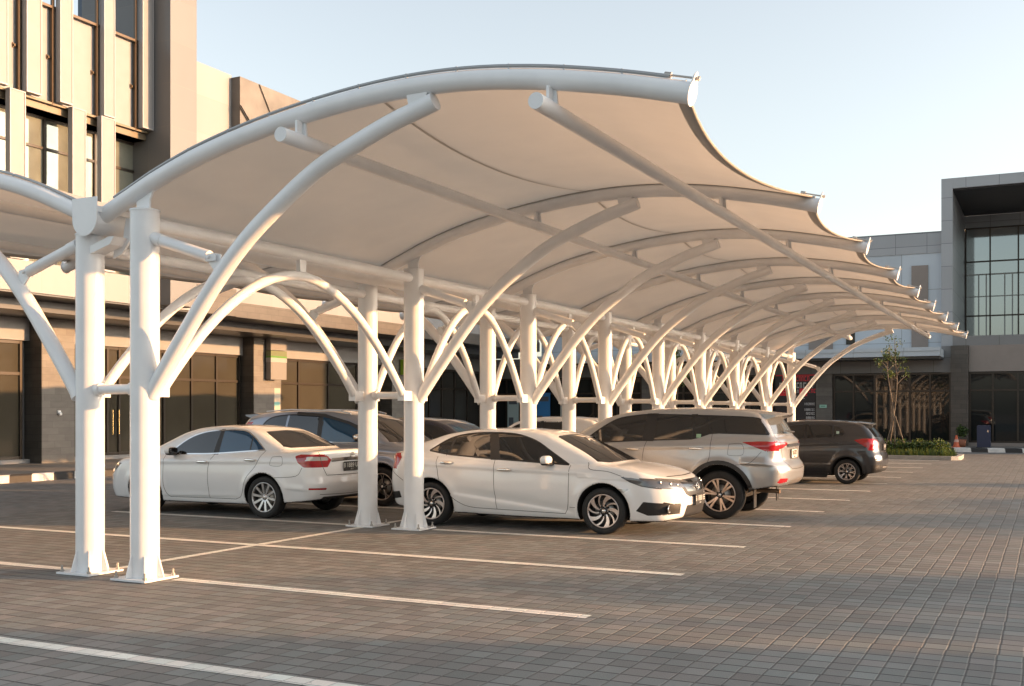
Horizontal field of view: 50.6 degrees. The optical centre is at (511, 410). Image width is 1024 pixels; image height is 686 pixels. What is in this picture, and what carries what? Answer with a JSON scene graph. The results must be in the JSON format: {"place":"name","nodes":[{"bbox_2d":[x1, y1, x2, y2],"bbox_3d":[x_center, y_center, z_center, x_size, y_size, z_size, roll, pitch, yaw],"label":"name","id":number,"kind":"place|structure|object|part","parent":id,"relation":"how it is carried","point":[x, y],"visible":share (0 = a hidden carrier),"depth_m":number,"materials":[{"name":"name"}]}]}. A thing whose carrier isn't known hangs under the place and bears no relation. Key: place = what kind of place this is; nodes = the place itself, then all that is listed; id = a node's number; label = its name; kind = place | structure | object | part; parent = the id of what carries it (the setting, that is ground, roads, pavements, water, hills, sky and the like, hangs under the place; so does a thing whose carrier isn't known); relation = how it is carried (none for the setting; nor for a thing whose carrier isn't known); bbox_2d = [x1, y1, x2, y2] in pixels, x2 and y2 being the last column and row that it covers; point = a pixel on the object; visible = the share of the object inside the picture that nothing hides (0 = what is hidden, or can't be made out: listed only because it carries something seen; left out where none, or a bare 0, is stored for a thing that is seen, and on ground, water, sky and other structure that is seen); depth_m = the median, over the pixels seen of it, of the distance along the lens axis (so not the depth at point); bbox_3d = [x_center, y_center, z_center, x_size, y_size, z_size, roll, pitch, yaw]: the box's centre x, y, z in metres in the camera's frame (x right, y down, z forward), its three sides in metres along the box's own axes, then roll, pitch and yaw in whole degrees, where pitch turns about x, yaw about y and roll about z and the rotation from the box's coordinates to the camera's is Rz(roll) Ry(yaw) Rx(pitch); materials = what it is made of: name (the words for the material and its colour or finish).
{"place":"outdoors","nodes":[
{"label":"outdoors","id":0,"kind":"place"},
{"bbox_2d":[0,458,123,474],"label":"pavement","id":1,"kind":"structure","parent":0,"point":[10,469],"depth_m":29.85,"materials":[{"name":"concrete"}]},
{"bbox_2d":[0,0,539,464],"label":"cream building","id":2,"kind":"structure","parent":0,"point":[104,100],"depth_m":32.35,"materials":[{"name":"paint"}]},
{"bbox_2d":[0,104,4,170],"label":"window","id":3,"kind":"structure","parent":2,"relation":"in","point":[2,107],"depth_m":28.69,"materials":[{"name":"white glass"}]},
{"bbox_2d":[0,339,22,459],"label":"shop window","id":4,"kind":"structure","parent":2,"relation":"in","point":[11,351],"depth_m":31.92,"materials":[{"name":"brown glass"}]},
{"bbox_2d":[26,112,67,265],"bbox_3d":[-12.895,-6.005,29.826,0.090,4.130,2.020,0,0,26],"label":"window","id":5,"kind":"structure","parent":2,"relation":"in","point":[46,138],"depth_m":29.97,"materials":[{"name":"clear glass"}]},
{"bbox_2d":[86,129,96,196],"bbox_3d":[-12.173,-6.005,31.277,0.090,4.130,1.220,0,0,26],"label":"window","id":6,"kind":"structure","parent":2,"relation":"in","point":[91,136],"depth_m":31.34,"materials":[{"name":"white glass"}]},
{"bbox_2d":[115,138,133,275],"bbox_3d":[-11.522,-6.005,32.584,0.090,4.130,1.700,0,0,26],"label":"window","id":7,"kind":"structure","parent":2,"relation":"in","point":[124,149],"depth_m":32.42,"materials":[{"name":"grey glass"}]},
{"bbox_2d":[105,346,239,454],"bbox_3d":[-12.101,-0.310,37.189,0.090,3.520,8.190,0,0,26],"label":"shop window","id":8,"kind":"structure","parent":2,"relation":"in","point":[206,392],"depth_m":38.52,"materials":[{"name":"black glass"}]},
{"bbox_2d":[266,338,286,379],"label":"projecting sign","id":9,"kind":"object","parent":2,"relation":"attached to","point":[276,359],"visible":0.96,"depth_m":41.40,"materials":[{"name":"grey"}]},
{"bbox_2d":[274,388,279,411],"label":"poster","id":10,"kind":"object","parent":2,"relation":"attached to","point":[276,398],"visible":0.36,"depth_m":42.65,"materials":[{"name":"beige paper"}]},
{"bbox_2d":[281,359,380,412],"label":"shop window","id":11,"kind":"structure","parent":2,"relation":"in","point":[309,384],"depth_m":45.11,"materials":[{"name":"brown glass"}]},
{"bbox_2d":[400,359,403,374],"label":"wall sign","id":12,"kind":"object","parent":2,"relation":"attached to","point":[401,366],"visible":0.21,"depth_m":49.65,"materials":[{"name":"green"}]},
{"bbox_2d":[424,368,479,427],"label":"shop window","id":13,"kind":"structure","parent":2,"relation":"in","point":[450,398],"depth_m":55.42,"materials":[{"name":"black glass"}]},
{"bbox_2d":[0,452,1023,685],"bbox_3d":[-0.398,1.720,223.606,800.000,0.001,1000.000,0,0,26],"label":"ground","id":14,"kind":"structure","parent":0,"point":[914,576],"depth_m":10.08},
{"bbox_2d":[0,562,70,569],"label":"parking line","id":15,"kind":"object","parent":14,"relation":"on","point":[32,565],"visible":0.92,"depth_m":12.00,"materials":[{"name":"white paint"}]},
{"bbox_2d":[0,468,114,483],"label":"kerb","id":16,"kind":"structure","parent":14,"relation":"on","point":[28,477],"depth_m":26.52,"materials":[{"name":"paint"}]},
{"bbox_2d":[0,526,252,544],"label":"parking line","id":17,"kind":"object","parent":14,"relation":"on","point":[129,536],"visible":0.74,"depth_m":14.64,"materials":[{"name":"white paint"}]},
{"bbox_2d":[0,637,361,685],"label":"parking line","id":18,"kind":"object","parent":14,"relation":"on","point":[199,667],"visible":1,"depth_m":7.35,"materials":[{"name":"white paint"}]},
{"bbox_2d":[111,511,347,524],"bbox_3d":[-4.615,1.716,17.377,4.850,0.001,0.158,0,0,26],"label":"parking line","id":19,"kind":"object","parent":14,"relation":"on","point":[244,518],"visible":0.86,"depth_m":17.22,"materials":[{"name":"white paint"}]},
{"bbox_2d":[113,425,357,517],"bbox_3d":[-4.691,0.981,18.644,4.706,1.479,2.161,0,0,26],"label":"parked car","id":20,"kind":"object","parent":14,"relation":"on","point":[266,471],"visible":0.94,"depth_m":17.61,"materials":[{"name":"white paint"}]},
{"bbox_3d":[-5.168,0.878,17.907,1.533,1.142,0.417,0,0,26],"label":"door","id":21,"kind":"part","parent":20,"relation":"part of","materials":[{"name":"white paint"}]},
{"bbox_3d":[-4.437,0.869,17.642,1.113,1.140,0.299,0,0,26],"label":"door","id":22,"kind":"part","parent":20,"relation":"part of","materials":[{"name":"white paint"}]},
{"bbox_3d":[-3.503,0.463,18.052,0.673,0.275,1.360,0,0,26],"label":"rear window","id":23,"kind":"part","parent":20,"relation":"part of","materials":[{"name":"black glass"}]},
{"bbox_2d":[120,511,453,568],"bbox_3d":[3.114,1.716,26.655,0.128,0.001,33.500,0,0,26],"label":"parking line","id":24,"kind":"object","parent":14,"relation":"on","point":[259,544],"visible":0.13,"depth_m":13.88,"materials":[{"name":"white paint"}]},
{"bbox_2d":[245,409,430,505],"bbox_3d":[-3.145,0.846,20.868,4.531,1.749,2.104,0,0,26],"label":"parked car","id":25,"kind":"object","parent":14,"relation":"on","point":[338,428],"visible":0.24,"depth_m":20.10,"materials":[{"name":"grey metal"}]},
{"bbox_3d":[-4.589,0.308,20.751,0.650,0.443,0.147,0,0,26],"label":"quarter window","id":26,"kind":"part","parent":25,"relation":"part of","materials":[{"name":"grey glass"}]},
{"bbox_3d":[-4.085,0.750,20.425,1.078,1.340,0.288,0,0,26],"label":"door","id":27,"kind":"part","parent":25,"relation":"part of","materials":[{"name":"blue metal"}]},
{"bbox_3d":[-3.073,0.770,19.866,1.280,1.339,0.374,0,0,26],"label":"door","id":28,"kind":"part","parent":25,"relation":"part of","materials":[{"name":"blue glass"}]},
{"bbox_2d":[292,503,403,508],"bbox_3d":[-3.291,1.716,19.701,5.150,0.001,0.157,0,0,26],"label":"parking line","id":29,"kind":"object","parent":14,"relation":"on","point":[350,505],"visible":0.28,"depth_m":19.58,"materials":[{"name":"white paint"}]},
{"bbox_2d":[174,578,590,617],"bbox_3d":[-1.391,1.716,10.031,4.530,0.001,0.158,0,0,26],"label":"parking line","id":30,"kind":"object","parent":14,"relation":"on","point":[399,599],"visible":1,"depth_m":9.89,"materials":[{"name":"white paint"}]},
{"bbox_2d":[398,417,479,439],"bbox_3d":[-1.626,0.933,23.262,4.050,1.574,2.317,0,0,26],"label":"parked car","id":31,"kind":"object","parent":14,"relation":"on","point":[435,427],"visible":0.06,"depth_m":22.53,"materials":[{"name":"grey paint"}]},
{"bbox_3d":[-1.623,0.854,22.286,1.263,1.193,0.363,0,0,26],"label":"door","id":32,"kind":"part","parent":31,"relation":"part of","materials":[{"name":"blue paint"}]},
{"bbox_2d":[258,544,682,575],"bbox_3d":[-0.711,1.716,12.574,5.580,0.001,0.158,0,0,26],"label":"parking line","id":33,"kind":"object","parent":14,"relation":"on","point":[593,568],"visible":1,"depth_m":12.40,"materials":[{"name":"white paint"}]},
{"bbox_2d":[0,64,968,582],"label":"carport canopy","id":34,"kind":"object","parent":14,"relation":"on","point":[602,210],"visible":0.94,"depth_m":13.96,"materials":[{"name":"white fabric"}]},
{"bbox_2d":[392,427,704,533],"bbox_3d":[0.524,0.991,16.383,4.784,1.459,2.218,0,0,26],"label":"parked car","id":35,"kind":"object","parent":14,"relation":"on","point":[598,486],"visible":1,"depth_m":15.56,"materials":[{"name":"white paint"}]},
{"bbox_3d":[-0.715,0.874,16.132,1.207,1.131,0.339,0,0,26],"label":"door","id":36,"kind":"part","parent":35,"relation":"part of","materials":[{"name":"white paint"}]},
{"bbox_3d":[0.237,0.883,15.545,1.298,1.151,0.462,0,0,26],"label":"door","id":37,"kind":"part","parent":35,"relation":"part of","materials":[{"name":"white paint"}]},
{"bbox_2d":[508,411,597,432],"bbox_3d":[0.909,0.868,27.697,4.050,1.703,2.317,0,0,26],"label":"parked car","id":38,"kind":"object","parent":14,"relation":"on","point":[555,422],"visible":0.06,"depth_m":26.80,"materials":[{"name":"white paint"}]},
{"bbox_3d":[0.129,0.854,27.111,1.263,1.193,0.363,0,0,26],"label":"door","id":39,"kind":"part","parent":38,"relation":"part of","materials":[{"name":"paint"}]},
{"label":"door","id":40,"kind":"part","parent":38,"relation":"part of","materials":[{"name":"paint"}]},
{"bbox_2d":[433,529,745,547],"bbox_3d":[0.899,1.716,14.632,4.530,0.001,0.157,0,0,26],"label":"parking line","id":41,"kind":"object","parent":14,"relation":"on","point":[592,538],"visible":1,"depth_m":14.53,"materials":[{"name":"white paint"}]},
{"bbox_2d":[664,350,689,407],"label":"young tree","id":42,"kind":"object","parent":14,"relation":"on","point":[678,356],"visible":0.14,"depth_m":46.15,"materials":[{"name":"green plant"}]},
{"bbox_2d":[580,407,803,518],"bbox_3d":[2.458,0.834,18.526,4.825,1.771,2.213,0,0,26],"label":"parked car","id":43,"kind":"object","parent":14,"relation":"on","point":[736,460],"visible":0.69,"depth_m":17.24,"materials":[{"name":"silver metal"}]},
{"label":"door","id":44,"kind":"part","parent":43,"relation":"part of","materials":[{"name":"black glass"}]},
{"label":"door","id":45,"kind":"part","parent":43,"relation":"part of","materials":[{"name":"silver metal"}]},
{"bbox_3d":[3.474,0.264,17.169,1.201,0.374,0.117,0,0,24],"label":"quarter window","id":46,"kind":"part","parent":43,"relation":"part of","materials":[{"name":"black glass"}]},
{"bbox_3d":[4.362,0.238,17.578,0.208,0.275,1.400,0,0,26],"label":"rear window","id":47,"kind":"part","parent":43,"relation":"part of","materials":[{"name":"grey glass"}]},
{"bbox_2d":[670,520,790,526],"bbox_3d":[1.619,1.716,17.256,5.580,0.001,0.158,0,0,26],"label":"parking line","id":48,"kind":"object","parent":14,"relation":"on","point":[731,523],"visible":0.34,"depth_m":16.46,"materials":[{"name":"white paint"}]},
{"bbox_2d":[758,509,824,511],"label":"parking line","id":49,"kind":"object","parent":14,"relation":"on","point":[791,510],"visible":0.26,"depth_m":18.60,"materials":[{"name":"white paint"}]},
{"bbox_2d":[768,497,848,500],"bbox_3d":[3.954,1.716,21.947,5.580,0.001,0.158,0,0,26],"label":"parking line","id":50,"kind":"object","parent":14,"relation":"on","point":[806,498],"visible":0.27,"depth_m":21.13,"materials":[{"name":"white paint"}]},
{"bbox_2d":[779,488,855,490],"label":"parking line","id":51,"kind":"object","parent":14,"relation":"on","point":[817,489],"visible":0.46,"depth_m":23.54,"materials":[{"name":"white paint"}]},
{"bbox_2d":[786,417,888,483],"bbox_3d":[7.156,0.909,26.520,3.858,1.622,2.207,0,0,26],"label":"parked car","id":52,"kind":"object","parent":14,"relation":"on","point":[846,451],"visible":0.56,"depth_m":25.42,"materials":[{"name":"grey paint"}]},
{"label":"door","id":53,"kind":"part","parent":52,"relation":"part of","materials":[{"name":"grey paint"}]},
{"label":"door","id":54,"kind":"part","parent":52,"relation":"part of","materials":[{"name":"grey paint"}]},
{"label":"rear window","id":55,"kind":"part","parent":52,"relation":"part of","materials":[{"name":"black glass"}]},
{"bbox_2d":[802,481,885,483],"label":"parking line","id":56,"kind":"object","parent":14,"relation":"on","point":[840,482],"visible":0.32,"depth_m":25.83,"materials":[{"name":"white paint"}]},
{"bbox_2d":[888,454,963,459],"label":"planting bed kerb","id":57,"kind":"structure","parent":14,"relation":"on","point":[911,457],"depth_m":37.75,"materials":[{"name":"concrete"}]},
{"bbox_2d":[917,447,1023,452],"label":"kerb","id":58,"kind":"structure","parent":14,"relation":"on","point":[1000,450],"depth_m":44.37,"materials":[{"name":"paint"}]},
{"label":"soil","id":59,"kind":"structure","parent":14,"relation":"on","visible":0},
{"bbox_2d":[874,333,909,451],"bbox_3d":[13.997,-0.617,39.948,1.249,4.584,1.102,0,0,26],"label":"young tree","id":60,"kind":"object","parent":59,"relation":"on","point":[887,355],"visible":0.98,"depth_m":39.91,"materials":[{"name":"green plant"}]},
{"bbox_2d":[887,438,912,450],"bbox_3d":[14.352,1.332,39.864,1.082,0.678,0.783,0,0,26],"label":"shrub","id":61,"kind":"object","parent":59,"relation":"on","point":[899,445],"visible":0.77,"depth_m":39.79,"materials":[{"name":"green plant"}]},
{"bbox_2d":[905,438,933,450],"bbox_3d":[14.873,1.333,39.505,1.044,0.677,0.736,0,0,26],"label":"shrub","id":62,"kind":"object","parent":59,"relation":"on","point":[914,443],"visible":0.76,"depth_m":39.42,"materials":[{"name":"green plant"}]},
{"bbox_2d":[886,447,956,455],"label":"grass","id":63,"kind":"structure","parent":59,"relation":"on","point":[923,452],"depth_m":38.38,"materials":[{"name":"green plant"}]},
{"bbox_2d":[921,438,951,451],"bbox_3d":[15.416,1.324,39.368,1.002,0.694,0.752,0,0,-12],"label":"shrub","id":64,"kind":"object","parent":59,"relation":"on","point":[937,443],"visible":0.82,"depth_m":39.22,"materials":[{"name":"green plant"}]},
{"bbox_2d":[934,449,948,455],"bbox_3d":[14.988,1.494,38.046,0.762,0.272,0.764,0,0,26],"label":"strappy plant","id":65,"kind":"object","parent":59,"relation":"on","point":[944,450],"visible":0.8,"depth_m":37.92,"materials":[{"name":"green plant"}]},
{"bbox_2d":[42,0,1023,359],"label":"sky","id":66,"kind":"structure","parent":0,"point":[866,105],"materials":[{"name":"blue"}]},
{"bbox_2d":[496,172,1023,446],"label":"grey building","id":67,"kind":"structure","parent":0,"point":[964,267],"depth_m":49.59,"materials":[{"name":"grey"}]},
{"bbox_2d":[496,379,519,427],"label":"shop window","id":68,"kind":"structure","parent":67,"relation":"in","point":[506,387],"depth_m":58.32,"materials":[{"name":"black glass"}]},
{"bbox_2d":[507,401,518,427],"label":"window poster","id":69,"kind":"object","parent":67,"relation":"attached to","point":[512,412],"depth_m":57.95,"materials":[{"name":"grey"}]},
{"bbox_2d":[536,393,549,417],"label":"window poster","id":70,"kind":"object","parent":67,"relation":"attached to","point":[543,407],"depth_m":57.13,"materials":[{"name":"blue paper"}]},
{"bbox_2d":[544,377,641,417],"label":"shop window","id":71,"kind":"structure","parent":67,"relation":"in","point":[585,387],"depth_m":56.22,"materials":[{"name":"black glass"}]},
{"bbox_2d":[664,375,772,411],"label":"shop window","id":72,"kind":"structure","parent":67,"relation":"in","point":[684,393],"depth_m":53.13,"materials":[{"name":"black glass"}]},
{"bbox_2d":[775,374,815,421],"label":"notice board","id":73,"kind":"object","parent":67,"relation":"attached to","point":[805,408],"visible":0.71,"depth_m":51.15,"materials":[{"name":"black"}]},
{"bbox_2d":[846,327,854,344],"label":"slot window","id":74,"kind":"structure","parent":67,"relation":"in","point":[848,342],"depth_m":50.55,"materials":[{"name":"black glass"}]},
{"bbox_2d":[833,372,950,441],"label":"shop window","id":75,"kind":"structure","parent":67,"relation":"in","point":[923,400],"depth_m":49.38,"materials":[{"name":"black glass"}]},
{"bbox_2d":[965,225,1023,335],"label":"window","id":76,"kind":"structure","parent":67,"relation":"in","point":[1000,249],"depth_m":54.50,"materials":[{"name":"clear glass"}]},
{"bbox_2d":[969,371,1023,442],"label":"shop window","id":77,"kind":"structure","parent":67,"relation":"in","point":[996,399],"depth_m":47.57,"materials":[{"name":"black glass"}]},
{"bbox_2d":[917,445,1023,447],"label":"pavement","id":78,"kind":"structure","parent":0,"point":[991,446],"depth_m":45.98,"materials":[{"name":"concrete"}]},
{"bbox_2d":[953,435,959,446],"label":"traffic cone","id":79,"kind":"object","parent":78,"relation":"on","point":[956,442],"visible":0.98,"depth_m":45.94,"materials":[{"name":"orange plastic"}]},
{"bbox_2d":[955,424,968,446],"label":"potted shrub","id":80,"kind":"object","parent":78,"relation":"on","point":[961,432],"visible":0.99,"depth_m":46.55,"materials":[{"name":"green plant"}]},
{"bbox_2d":[976,425,991,447],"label":"dark blue bin","id":81,"kind":"object","parent":78,"relation":"on","point":[983,436],"visible":1,"depth_m":45.58,"materials":[{"name":"blue plastic"}]}
]}

